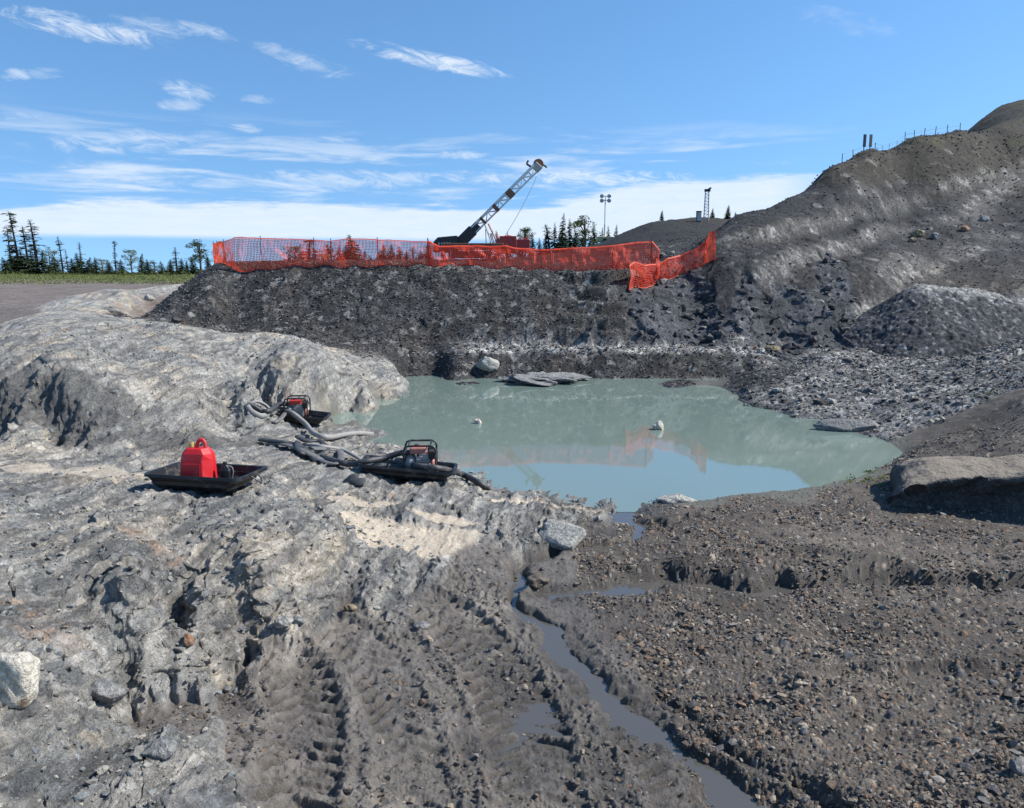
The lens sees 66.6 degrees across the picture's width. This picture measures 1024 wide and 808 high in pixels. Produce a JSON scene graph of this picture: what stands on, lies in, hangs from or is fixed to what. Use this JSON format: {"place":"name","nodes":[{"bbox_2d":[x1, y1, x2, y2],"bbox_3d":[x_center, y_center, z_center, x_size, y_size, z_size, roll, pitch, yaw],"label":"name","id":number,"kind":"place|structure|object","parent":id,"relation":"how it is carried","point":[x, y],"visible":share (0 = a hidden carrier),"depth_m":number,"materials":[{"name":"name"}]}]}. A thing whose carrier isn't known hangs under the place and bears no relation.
{"place":"outdoors","nodes":[
{"label":"outdoors","id":0,"kind":"place"},
{"bbox_2d":[0,273,195,283],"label":"grass","id":1,"kind":"structure","parent":0,"point":[153,278],"depth_m":72.11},
{"bbox_2d":[0,272,1023,807],"bbox_3d":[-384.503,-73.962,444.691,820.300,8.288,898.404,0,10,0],"label":"ground","id":2,"kind":"structure","parent":0,"point":[342,724],"depth_m":6.51,"materials":[{"name":"soil"}]},
{"bbox_2d":[0,257,14,273],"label":"spruce tree","id":3,"kind":"object","parent":2,"relation":"on","point":[5,267],"visible":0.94,"depth_m":87.76,"materials":[{"name":"green plant"}]},
{"bbox_2d":[3,226,16,261],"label":"spruce tree","id":4,"kind":"object","parent":2,"relation":"on","point":[8,239],"visible":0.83,"depth_m":95.26,"materials":[{"name":"green plant"}]},
{"bbox_2d":[7,253,20,270],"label":"spruce tree","id":5,"kind":"object","parent":2,"relation":"on","point":[11,264],"visible":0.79,"depth_m":89.25,"materials":[{"name":"green plant"}]},
{"bbox_2d":[0,212,29,265],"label":"spruce tree","id":6,"kind":"object","parent":2,"relation":"on","point":[13,221],"visible":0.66,"depth_m":97.15,"materials":[{"name":"green plant"}]},
{"bbox_2d":[15,249,35,272],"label":"spruce tree","id":7,"kind":"object","parent":2,"relation":"on","point":[22,263],"visible":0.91,"depth_m":89.70,"materials":[{"name":"green plant"}]},
{"bbox_2d":[19,227,31,260],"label":"spruce tree","id":8,"kind":"object","parent":2,"relation":"on","point":[24,242],"visible":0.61,"depth_m":96.11,"materials":[{"name":"green plant"}]},
{"bbox_2d":[27,251,37,273],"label":"spruce tree","id":9,"kind":"object","parent":2,"relation":"on","point":[31,262],"visible":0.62,"depth_m":92.10,"materials":[{"name":"green plant"}]},
{"bbox_2d":[24,221,49,266],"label":"spruce tree","id":10,"kind":"object","parent":2,"relation":"on","point":[33,246],"visible":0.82,"depth_m":94.05,"materials":[{"name":"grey plant"}]},
{"bbox_2d":[30,251,51,273],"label":"spruce tree","id":11,"kind":"object","parent":2,"relation":"on","point":[42,268],"visible":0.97,"depth_m":88.35,"materials":[{"name":"green plant"}]},
{"bbox_2d":[41,247,60,268],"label":"broadleaf tree","id":12,"kind":"object","parent":2,"relation":"on","point":[50,252],"visible":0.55,"depth_m":96.74,"materials":[{"name":"green plant"}]},
{"bbox_2d":[48,255,65,272],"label":"spruce tree","id":13,"kind":"object","parent":2,"relation":"on","point":[55,267],"visible":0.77,"depth_m":91.50,"materials":[{"name":"green plant"}]},
{"bbox_2d":[55,236,68,272],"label":"spruce tree","id":14,"kind":"object","parent":2,"relation":"on","point":[60,255],"visible":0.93,"depth_m":98.66,"materials":[{"name":"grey plant"}]},
{"bbox_2d":[67,260,79,273],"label":"spruce tree","id":15,"kind":"object","parent":2,"relation":"on","point":[72,269],"visible":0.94,"depth_m":90.54,"materials":[{"name":"green plant"}]},
{"bbox_2d":[73,253,86,273],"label":"spruce tree","id":16,"kind":"object","parent":2,"relation":"on","point":[79,263],"visible":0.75,"depth_m":92.69,"materials":[{"name":"green plant"}]},
{"bbox_2d":[80,257,95,274],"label":"spruce tree","id":17,"kind":"object","parent":2,"relation":"on","point":[89,265],"visible":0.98,"depth_m":89.14,"materials":[{"name":"green plant"}]},
{"bbox_2d":[90,257,102,274],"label":"spruce tree","id":18,"kind":"object","parent":2,"relation":"on","point":[96,267],"visible":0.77,"depth_m":91.34,"materials":[{"name":"green plant"}]},
{"bbox_2d":[0,269,202,274],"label":"undergrowth","id":19,"kind":"object","parent":2,"relation":"on","point":[89,273],"visible":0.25,"depth_m":87.95,"materials":[{"name":"green plant"}]},
{"bbox_2d":[93,258,112,270],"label":"broadleaf tree","id":20,"kind":"object","parent":2,"relation":"on","point":[103,265],"visible":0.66,"depth_m":93.71,"materials":[{"name":"green plant"}]},
{"bbox_2d":[104,260,115,274],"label":"spruce tree","id":21,"kind":"object","parent":2,"relation":"on","point":[110,270],"visible":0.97,"depth_m":89.75,"materials":[{"name":"green plant"}]},
{"bbox_2d":[112,241,119,271],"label":"spruce tree","id":22,"kind":"object","parent":2,"relation":"on","point":[115,261],"visible":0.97,"depth_m":99.67,"materials":[{"name":"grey plant"}]},
{"bbox_2d":[116,259,126,272],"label":"spruce tree","id":23,"kind":"object","parent":2,"relation":"on","point":[121,269],"visible":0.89,"depth_m":91.82,"materials":[{"name":"green plant"}]},
{"bbox_2d":[121,249,138,273],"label":"broadleaf tree","id":24,"kind":"object","parent":2,"relation":"on","point":[130,259],"visible":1,"depth_m":97.64,"materials":[{"name":"green plant"}]},
{"bbox_2d":[135,253,144,272],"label":"spruce tree","id":25,"kind":"object","parent":2,"relation":"on","point":[141,264],"visible":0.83,"depth_m":96.68,"materials":[{"name":"green plant"}]},
{"bbox_2d":[142,259,154,273],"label":"spruce tree","id":26,"kind":"object","parent":2,"relation":"on","point":[147,269],"visible":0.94,"depth_m":88.16,"materials":[{"name":"green plant"}]},
{"bbox_2d":[144,294,154,301],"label":"boulder","id":27,"kind":"object","parent":2,"relation":"on","point":[147,297],"visible":0.94,"depth_m":33.38,"materials":[{"name":"grey stone"}]},
{"bbox_2d":[146,260,162,274],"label":"broadleaf tree","id":28,"kind":"object","parent":2,"relation":"on","point":[154,266],"visible":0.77,"depth_m":90.41,"materials":[{"name":"green plant"}]},
{"bbox_2d":[162,259,176,274],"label":"spruce tree","id":29,"kind":"object","parent":2,"relation":"on","point":[170,268],"visible":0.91,"depth_m":88.82,"materials":[{"name":"green plant"}]},
{"bbox_2d":[175,258,188,273],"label":"spruce tree","id":30,"kind":"object","parent":2,"relation":"on","point":[182,268],"visible":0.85,"depth_m":91.00,"materials":[{"name":"green plant"}]},
{"bbox_2d":[188,257,200,273],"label":"spruce tree","id":31,"kind":"object","parent":2,"relation":"on","point":[192,267],"visible":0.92,"depth_m":93.21,"materials":[{"name":"green plant"}]},
{"bbox_2d":[184,239,213,270],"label":"broadleaf tree","id":32,"kind":"object","parent":2,"relation":"on","point":[200,256],"visible":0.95,"depth_m":96.31,"materials":[{"name":"green plant"}]},
{"bbox_2d":[204,254,211,268],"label":"spruce tree","id":33,"kind":"object","parent":2,"relation":"on","point":[207,262],"visible":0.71,"depth_m":95.67,"materials":[{"name":"green plant"}]},
{"bbox_2d":[282,246,303,260],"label":"broadleaf tree","id":34,"kind":"object","parent":2,"relation":"on","point":[292,251],"visible":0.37,"depth_m":103.30,"materials":[{"name":"green plant"}]},
{"bbox_2d":[0,284,615,807],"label":"rock outcrop","id":35,"kind":"object","parent":2,"relation":"on","point":[74,404],"visible":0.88,"depth_m":8.21,"materials":[{"name":"stone"}]},
{"bbox_2d":[0,651,40,708],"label":"boulder","id":36,"kind":"object","parent":35,"relation":"on","point":[19,678],"visible":0.95,"depth_m":4.39,"materials":[{"name":"beige stone"}]},
{"bbox_2d":[88,678,126,708],"bbox_3d":[-2.804,1.988,5.361,0.281,0.239,0.217,-2,10,-11],"label":"rock","id":37,"kind":"object","parent":35,"relation":"on","point":[108,693],"visible":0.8,"depth_m":5.30,"materials":[{"name":"grey stone"}]},
{"bbox_2d":[141,737,177,759],"bbox_3d":[-2.050,2.011,4.552,0.181,0.116,0.138,-1,10,-8],"label":"rock","id":38,"kind":"object","parent":35,"relation":"on","point":[163,748],"visible":0.99,"depth_m":4.51,"materials":[{"name":"grey stone"}]},
{"bbox_2d":[182,633,193,647],"bbox_3d":[-2.517,1.843,6.052,0.088,0.123,0.083,0,10,0],"label":"rock","id":39,"kind":"object","parent":35,"relation":"on","point":[188,641],"visible":1,"depth_m":6.03,"materials":[{"name":"orange stone"}]},
{"bbox_2d":[144,462,267,491],"bbox_3d":[-3.537,0.865,9.165,1.263,0.187,0.770,2,7,8],"label":"plastic sled","id":40,"kind":"object","parent":35,"relation":"on","point":[167,477],"visible":0.88,"depth_m":8.89,"materials":[{"name":"black plastic"}]},
{"bbox_2d":[180,438,216,477],"bbox_3d":[-3.651,0.664,9.072,0.364,0.548,0.280,1,7,3],"label":"fuel can","id":41,"kind":"object","parent":40,"relation":"in","point":[197,460],"visible":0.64,"depth_m":8.97,"materials":[{"name":"red plastic"}]},
{"bbox_2d":[219,461,233,477],"bbox_3d":[-3.333,0.809,9.112,0.164,0.272,0.090,-1,7,-9],"label":"oil bottle","id":42,"kind":"object","parent":40,"relation":"in","point":[225,470],"visible":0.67,"depth_m":9.07,"materials":[{"name":"black plastic"}]},
{"bbox_2d":[245,400,269,417],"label":"flat hose","id":43,"kind":"object","parent":35,"relation":"on","point":[250,410],"visible":0.92,"depth_m":14.61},
{"bbox_2d":[270,409,286,423],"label":"flat hose","id":44,"kind":"object","parent":35,"relation":"on","point":[282,416],"visible":0.7,"depth_m":14.98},
{"bbox_2d":[273,614,293,628],"bbox_3d":[-1.955,1.872,6.677,0.163,0.143,0.096,-4,22,-23],"label":"rock","id":45,"kind":"object","parent":35,"relation":"on","point":[284,621],"visible":1,"depth_m":6.64,"materials":[{"name":"grey stone"}]},
{"bbox_2d":[258,438,320,462],"bbox_3d":[-3.528,0.705,12.503,0.265,0.153,2.235,-8,12,-38],"label":"flat hose","id":46,"kind":"object","parent":35,"relation":"on","point":[313,459],"visible":0.7,"depth_m":12.64,"materials":[{"name":"black rubber"}]},
{"bbox_2d":[293,616,306,624],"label":"rock","id":47,"kind":"object","parent":35,"relation":"on","point":[300,620],"visible":0.89,"depth_m":6.73,"materials":[{"name":"grey stone"}]},
{"bbox_2d":[275,407,332,425],"bbox_3d":[-4.270,0.265,15.819,1.263,0.187,0.670,7,10,-4],"label":"plastic sled","id":48,"kind":"object","parent":35,"relation":"on","point":[316,418],"visible":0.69,"depth_m":15.59,"materials":[{"name":"black plastic"}]},
{"bbox_2d":[283,395,310,416],"bbox_3d":[-4.362,0.080,15.814,0.514,0.468,0.409,-1,10,-6],"label":"water pump","id":49,"kind":"object","parent":48,"relation":"on","point":[300,407],"visible":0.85,"depth_m":15.70,"materials":[{"name":"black metal"}]},
{"bbox_2d":[247,402,288,413],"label":"discharge hose","id":50,"kind":"object","parent":49,"relation":"attached to","point":[268,410],"visible":0.98,"depth_m":14.72,"materials":[{"name":"black rubber"}]},
{"bbox_2d":[265,442,344,465],"bbox_3d":[-2.961,0.736,12.199,0.901,0.234,2.587,-7,12,-37],"label":"flat hose","id":51,"kind":"object","parent":35,"relation":"on","point":[340,454],"visible":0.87,"depth_m":12.04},
{"bbox_2d":[0,322,616,807],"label":"rock fragments","id":52,"kind":"object","parent":35,"relation":"on","point":[102,770],"visible":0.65,"depth_m":6.75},
{"bbox_2d":[294,435,329,456],"bbox_3d":[-3.190,0.681,12.466,0.547,0.178,1.271,-3,10,-15],"label":"flat hose","id":53,"kind":"object","parent":35,"relation":"on","point":[297,444],"visible":0.82,"depth_m":12.51,"materials":[{"name":"black rubber"}]},
{"bbox_2d":[285,410,373,439],"bbox_3d":[-3.681,0.555,14.765,1.752,0.582,2.229,0,10,0],"label":"suction hose","id":54,"kind":"object","parent":35,"relation":"on","point":[306,424],"visible":0.98,"depth_m":14.82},
{"bbox_2d":[302,443,361,459],"bbox_3d":[-2.598,0.775,12.209,0.527,0.186,1.936,-9,13,-41],"label":"flat hose","id":55,"kind":"object","parent":35,"relation":"on","point":[352,454],"visible":0.74,"depth_m":12.48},
{"bbox_2d":[346,462,402,486],"bbox_3d":[-2.019,0.973,10.875,0.574,0.208,1.127,4,10,24],"label":"flat hose","id":56,"kind":"object","parent":35,"relation":"on","point":[354,479],"visible":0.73,"depth_m":10.39,"materials":[{"name":"black rubber"}]},
{"bbox_2d":[367,458,405,467],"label":"flat hose","id":57,"kind":"object","parent":35,"relation":"on","point":[396,461],"visible":0.27,"depth_m":11.23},
{"bbox_2d":[358,455,461,481],"bbox_3d":[-1.443,0.947,11.205,1.463,0.177,0.670,6,8,-2],"label":"plastic sled","id":58,"kind":"object","parent":35,"relation":"on","point":[408,474],"visible":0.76,"depth_m":10.92,"materials":[{"name":"black plastic"}]},
{"bbox_2d":[402,439,437,471],"bbox_3d":[-1.325,0.779,11.218,0.514,0.468,0.409,-1,10,-3],"label":"water pump","id":59,"kind":"object","parent":58,"relation":"in","point":[424,456],"visible":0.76,"depth_m":11.10,"materials":[{"name":"black metal"}]},
{"bbox_2d":[320,450,409,466],"bbox_3d":[-2.340,0.800,11.330,1.705,0.336,0.682,5,11,28],"label":"discharge hose","id":60,"kind":"object","parent":59,"relation":"attached to","point":[385,457],"visible":0.88,"depth_m":11.07,"materials":[{"name":"black rubber"}]},
{"bbox_2d":[410,463,498,492],"bbox_3d":[-0.857,1.109,11.446,1.357,0.721,0.649,-8,12,-39],"label":"suction hose","id":61,"kind":"object","parent":35,"relation":"on","point":[465,475],"visible":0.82,"depth_m":11.12,"materials":[{"name":"black rubber"}]},
{"bbox_2d":[538,519,585,550],"bbox_3d":[0.582,1.581,9.383,0.578,0.106,0.395,8,37,39],"label":"rock slab","id":62,"kind":"object","parent":35,"relation":"on","point":[557,534],"visible":0.83,"depth_m":9.31,"materials":[{"name":"grey stone"}]},
{"bbox_2d":[344,604,356,610],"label":"rock","id":63,"kind":"object","parent":2,"relation":"on","point":[349,607],"visible":1,"depth_m":7.30,"materials":[{"name":"beige stone"}]},
{"bbox_2d":[343,234,363,259],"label":"spruce tree","id":64,"kind":"object","parent":2,"relation":"on","point":[353,249],"visible":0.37,"depth_m":102.88,"materials":[{"name":"green plant"}]},
{"bbox_2d":[413,621,430,629],"bbox_3d":[-0.810,1.999,7.023,0.159,0.075,0.130,0,10,0],"label":"rock","id":65,"kind":"object","parent":2,"relation":"on","point":[422,625],"visible":0.97,"depth_m":6.99,"materials":[{"name":"grey stone"}]},
{"bbox_2d":[109,241,799,389],"bbox_3d":[-3.725,-7.738,51.940,32.751,6.419,65.588,0,10,0],"label":"spoil mound","id":66,"kind":"object","parent":2,"relation":"on","point":[614,293],"visible":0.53,"depth_m":27.21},
{"bbox_2d":[212,236,432,271],"bbox_3d":[-7.517,-5.549,29.228,8.946,1.462,1.671,2,10,9],"label":"safety fence","id":67,"kind":"object","parent":66,"relation":"on","point":[223,246],"visible":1,"depth_m":29.02,"materials":[{"name":"orange plastic"}]},
{"bbox_2d":[476,356,499,371],"bbox_3d":[-0.753,-1.257,24.776,0.769,0.531,0.561,-3,10,-17],"label":"boulder","id":68,"kind":"object","parent":66,"relation":"on","point":[488,364],"visible":1,"depth_m":24.58,"materials":[{"name":"grey stone"}]},
{"bbox_2d":[433,159,546,260],"bbox_3d":[-1.273,-11.281,45.578,6.652,5.874,2.040,0,10,0],"label":"lattice boom crane","id":69,"kind":"object","parent":66,"relation":"on","point":[467,235],"visible":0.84,"depth_m":45.38,"materials":[{"name":"metal"}]},
{"bbox_2d":[427,238,659,281],"bbox_3d":[1.268,-5.427,29.694,8.961,1.739,0.325,-1,10,-5],"label":"safety fence","id":70,"kind":"object","parent":66,"relation":"on","point":[450,259],"visible":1,"depth_m":29.66,"materials":[{"name":"orange plastic"}]},
{"bbox_2d":[495,371,592,385],"bbox_3d":[1.097,-0.722,23.724,2.804,0.423,1.821,-5,11,-28],"label":"rock ledge","id":71,"kind":"object","parent":66,"relation":"on","point":[541,378],"visible":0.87,"depth_m":23.54,"materials":[{"name":"grey stone"}]},
{"bbox_2d":[516,226,537,254],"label":"broadleaf tree","id":72,"kind":"object","parent":2,"relation":"on","point":[525,231],"visible":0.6,"depth_m":106.53,"materials":[{"name":"green plant"}]},
{"bbox_2d":[525,572,548,588],"bbox_3d":[0.267,1.861,8.214,0.260,0.165,0.184,-3,10,-17],"label":"rock","id":73,"kind":"object","parent":2,"relation":"on","point":[537,580],"visible":0.99,"depth_m":8.15,"materials":[{"name":"brown stone"}]},
{"bbox_2d":[542,230,549,251],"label":"spruce tree","id":74,"kind":"object","parent":2,"relation":"on","point":[545,240],"visible":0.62,"depth_m":107.25,"materials":[{"name":"green plant"}]},
{"bbox_2d":[542,225,553,251],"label":"spruce tree","id":75,"kind":"object","parent":2,"relation":"on","point":[548,234],"visible":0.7,"depth_m":107.16,"materials":[{"name":"green plant"}]},
{"bbox_2d":[550,228,558,252],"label":"spruce tree","id":76,"kind":"object","parent":2,"relation":"on","point":[554,237],"visible":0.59,"depth_m":107.11,"materials":[{"name":"green plant"}]},
{"bbox_2d":[555,234,562,252],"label":"spruce tree","id":77,"kind":"object","parent":2,"relation":"on","point":[557,244],"visible":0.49,"depth_m":103.19,"materials":[{"name":"green plant"}]},
{"bbox_2d":[557,213,566,247],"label":"spruce tree","id":78,"kind":"object","parent":2,"relation":"on","point":[562,229],"visible":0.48,"depth_m":106.84,"materials":[{"name":"green plant"}]},
{"bbox_2d":[562,233,569,249],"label":"spruce tree","id":79,"kind":"object","parent":2,"relation":"on","point":[566,244],"visible":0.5,"depth_m":103.24,"materials":[{"name":"green plant"}]},
{"bbox_2d":[567,218,573,249],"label":"spruce tree","id":80,"kind":"object","parent":2,"relation":"on","point":[570,237],"visible":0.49,"depth_m":107.10,"materials":[{"name":"green plant"}]},
{"bbox_2d":[573,227,578,246],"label":"spruce tree","id":81,"kind":"object","parent":2,"relation":"on","point":[575,236],"visible":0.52,"depth_m":107.01,"materials":[{"name":"green plant"}]},
{"bbox_2d":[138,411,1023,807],"bbox_3d":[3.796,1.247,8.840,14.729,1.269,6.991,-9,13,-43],"label":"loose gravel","id":82,"kind":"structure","parent":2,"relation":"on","point":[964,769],"depth_m":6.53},
{"bbox_2d":[568,215,601,247],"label":"broadleaf tree","id":83,"kind":"object","parent":2,"relation":"on","point":[581,222],"visible":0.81,"depth_m":106.47,"materials":[{"name":"green plant"}]},
{"bbox_2d":[813,400,828,404],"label":"boulder","id":84,"kind":"object","parent":2,"relation":"on","point":[821,402],"visible":1,"depth_m":18.66,"materials":[{"name":"stone"}]},
{"bbox_2d":[813,418,878,431],"bbox_3d":[7.142,0.498,16.482,1.516,0.413,0.443,2,10,9],"label":"rock slab","id":85,"kind":"object","parent":2,"relation":"on","point":[850,425],"visible":0.66,"depth_m":16.38,"materials":[{"name":"grey stone"}]},
{"bbox_2d":[846,390,993,486],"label":"weeds","id":86,"kind":"object","parent":2,"relation":"on","point":[866,478],"visible":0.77,"depth_m":12.27,"materials":[{"name":"green plant"}]},
{"bbox_2d":[838,283,1023,358],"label":"gravel heap","id":87,"kind":"object","parent":2,"relation":"on","point":[917,320],"visible":0.89,"depth_m":26.92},
{"bbox_2d":[885,454,1023,511],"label":"undercut ledge","id":88,"kind":"object","parent":2,"relation":"on","point":[976,483],"visible":0.95,"depth_m":10.28,"materials":[{"name":"pale grey-brown rock"}]},
{"bbox_2d":[1008,757,1023,775],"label":"rock","id":89,"kind":"object","parent":2,"relation":"on","point":[1016,765],"visible":0.98,"depth_m":4.78,"materials":[{"name":"grey stone"}]},
{"bbox_2d":[0,0,1023,271],"label":"sky","id":90,"kind":"structure","parent":0,"point":[151,128],"materials":[{"name":"blue"}]},
{"bbox_2d":[332,376,902,511],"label":"pond","id":91,"kind":"structure","parent":0,"point":[592,440],"depth_m":15.59,"materials":[{"name":"liquid"}]},
{"bbox_2d":[652,421,663,429],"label":"pond rock","id":92,"kind":"object","parent":91,"relation":"in","point":[658,425],"visible":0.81,"depth_m":16.52,"materials":[{"name":"beige stone"}]},
{"bbox_2d":[655,493,696,503],"bbox_3d":[2.404,1.391,11.389,0.620,0.152,0.304,0,10,0],"label":"rock","id":93,"kind":"object","parent":91,"relation":"in","point":[673,498],"visible":0.86,"depth_m":11.29,"materials":[{"name":"grey stone"}]},
{"bbox_2d":[472,512,793,807],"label":"stream","id":94,"kind":"structure","parent":0,"point":[721,790],"depth_m":5.97,"materials":[{"name":"liquid"}]},
{"bbox_2d":[510,100,1023,361],"bbox_3d":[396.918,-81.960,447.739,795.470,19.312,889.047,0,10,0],"label":"hillside","id":95,"kind":"structure","parent":0,"point":[769,272],"depth_m":35.05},
{"bbox_2d":[105,129,1023,439],"bbox_3d":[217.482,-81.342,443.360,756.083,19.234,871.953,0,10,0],"label":"dark rubble","id":96,"kind":"object","parent":95,"relation":"on","point":[841,353],"visible":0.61,"depth_m":26.55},
{"bbox_2d":[596,194,612,241],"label":"light tower","id":97,"kind":"structure","parent":95,"relation":"on","point":[601,239],"depth_m":77.42,"materials":[{"name":"grey metal"}]},
{"bbox_2d":[628,229,715,292],"bbox_3d":[6.005,-5.479,30.050,4.259,2.539,0.815,-6,11,-30],"label":"safety fence","id":98,"kind":"object","parent":95,"relation":"on","point":[707,245],"visible":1,"depth_m":30.69,"materials":[{"name":"orange plastic"}]},
{"bbox_2d":[696,211,701,221],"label":"equipment cabinet","id":99,"kind":"object","parent":95,"relation":"on","point":[698,216],"visible":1,"depth_m":68.12,"materials":[{"name":"grey metal"}]},
{"bbox_2d":[703,187,710,220],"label":"lattice mast","id":100,"kind":"object","parent":95,"relation":"on","point":[708,190],"visible":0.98,"depth_m":69.36,"materials":[{"name":"grey metal"}]},
{"bbox_2d":[723,205,731,218],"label":"spruce tree","id":101,"kind":"object","parent":95,"relation":"on","point":[727,214],"visible":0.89,"depth_m":74.96,"materials":[{"name":"green plant"}]},
{"bbox_2d":[765,345,779,351],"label":"boulder","id":102,"kind":"object","parent":95,"relation":"on","point":[775,348],"visible":0.74,"depth_m":26.28,"materials":[{"name":"beige stone"}]},
{"bbox_2d":[863,134,872,154],"bbox_3d":[20.038,-14.559,44.014,0.540,1.245,0.071,-1,10,-8],"label":"skyline sign","id":103,"kind":"object","parent":95,"relation":"on","point":[870,140],"visible":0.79,"depth_m":43.94,"materials":[{"name":"grey wood"}]},
{"bbox_2d":[842,123,960,161],"bbox_3d":[33.370,-21.585,65.620,6.039,9.236,55.412,5,11,26],"label":"wire fence","id":104,"kind":"object","parent":95,"relation":"on","point":[906,138],"visible":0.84,"depth_m":47.18,"materials":[{"name":"grey metal"}]},
{"bbox_2d":[911,229,924,236],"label":"boulder","id":105,"kind":"object","parent":95,"relation":"on","point":[918,233],"visible":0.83,"depth_m":37.94,"materials":[{"name":"beige stone"}]},
{"bbox_2d":[979,216,989,221],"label":"boulder","id":106,"kind":"object","parent":95,"relation":"on","point":[985,218],"visible":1,"depth_m":40.43,"materials":[{"name":"grey stone"}]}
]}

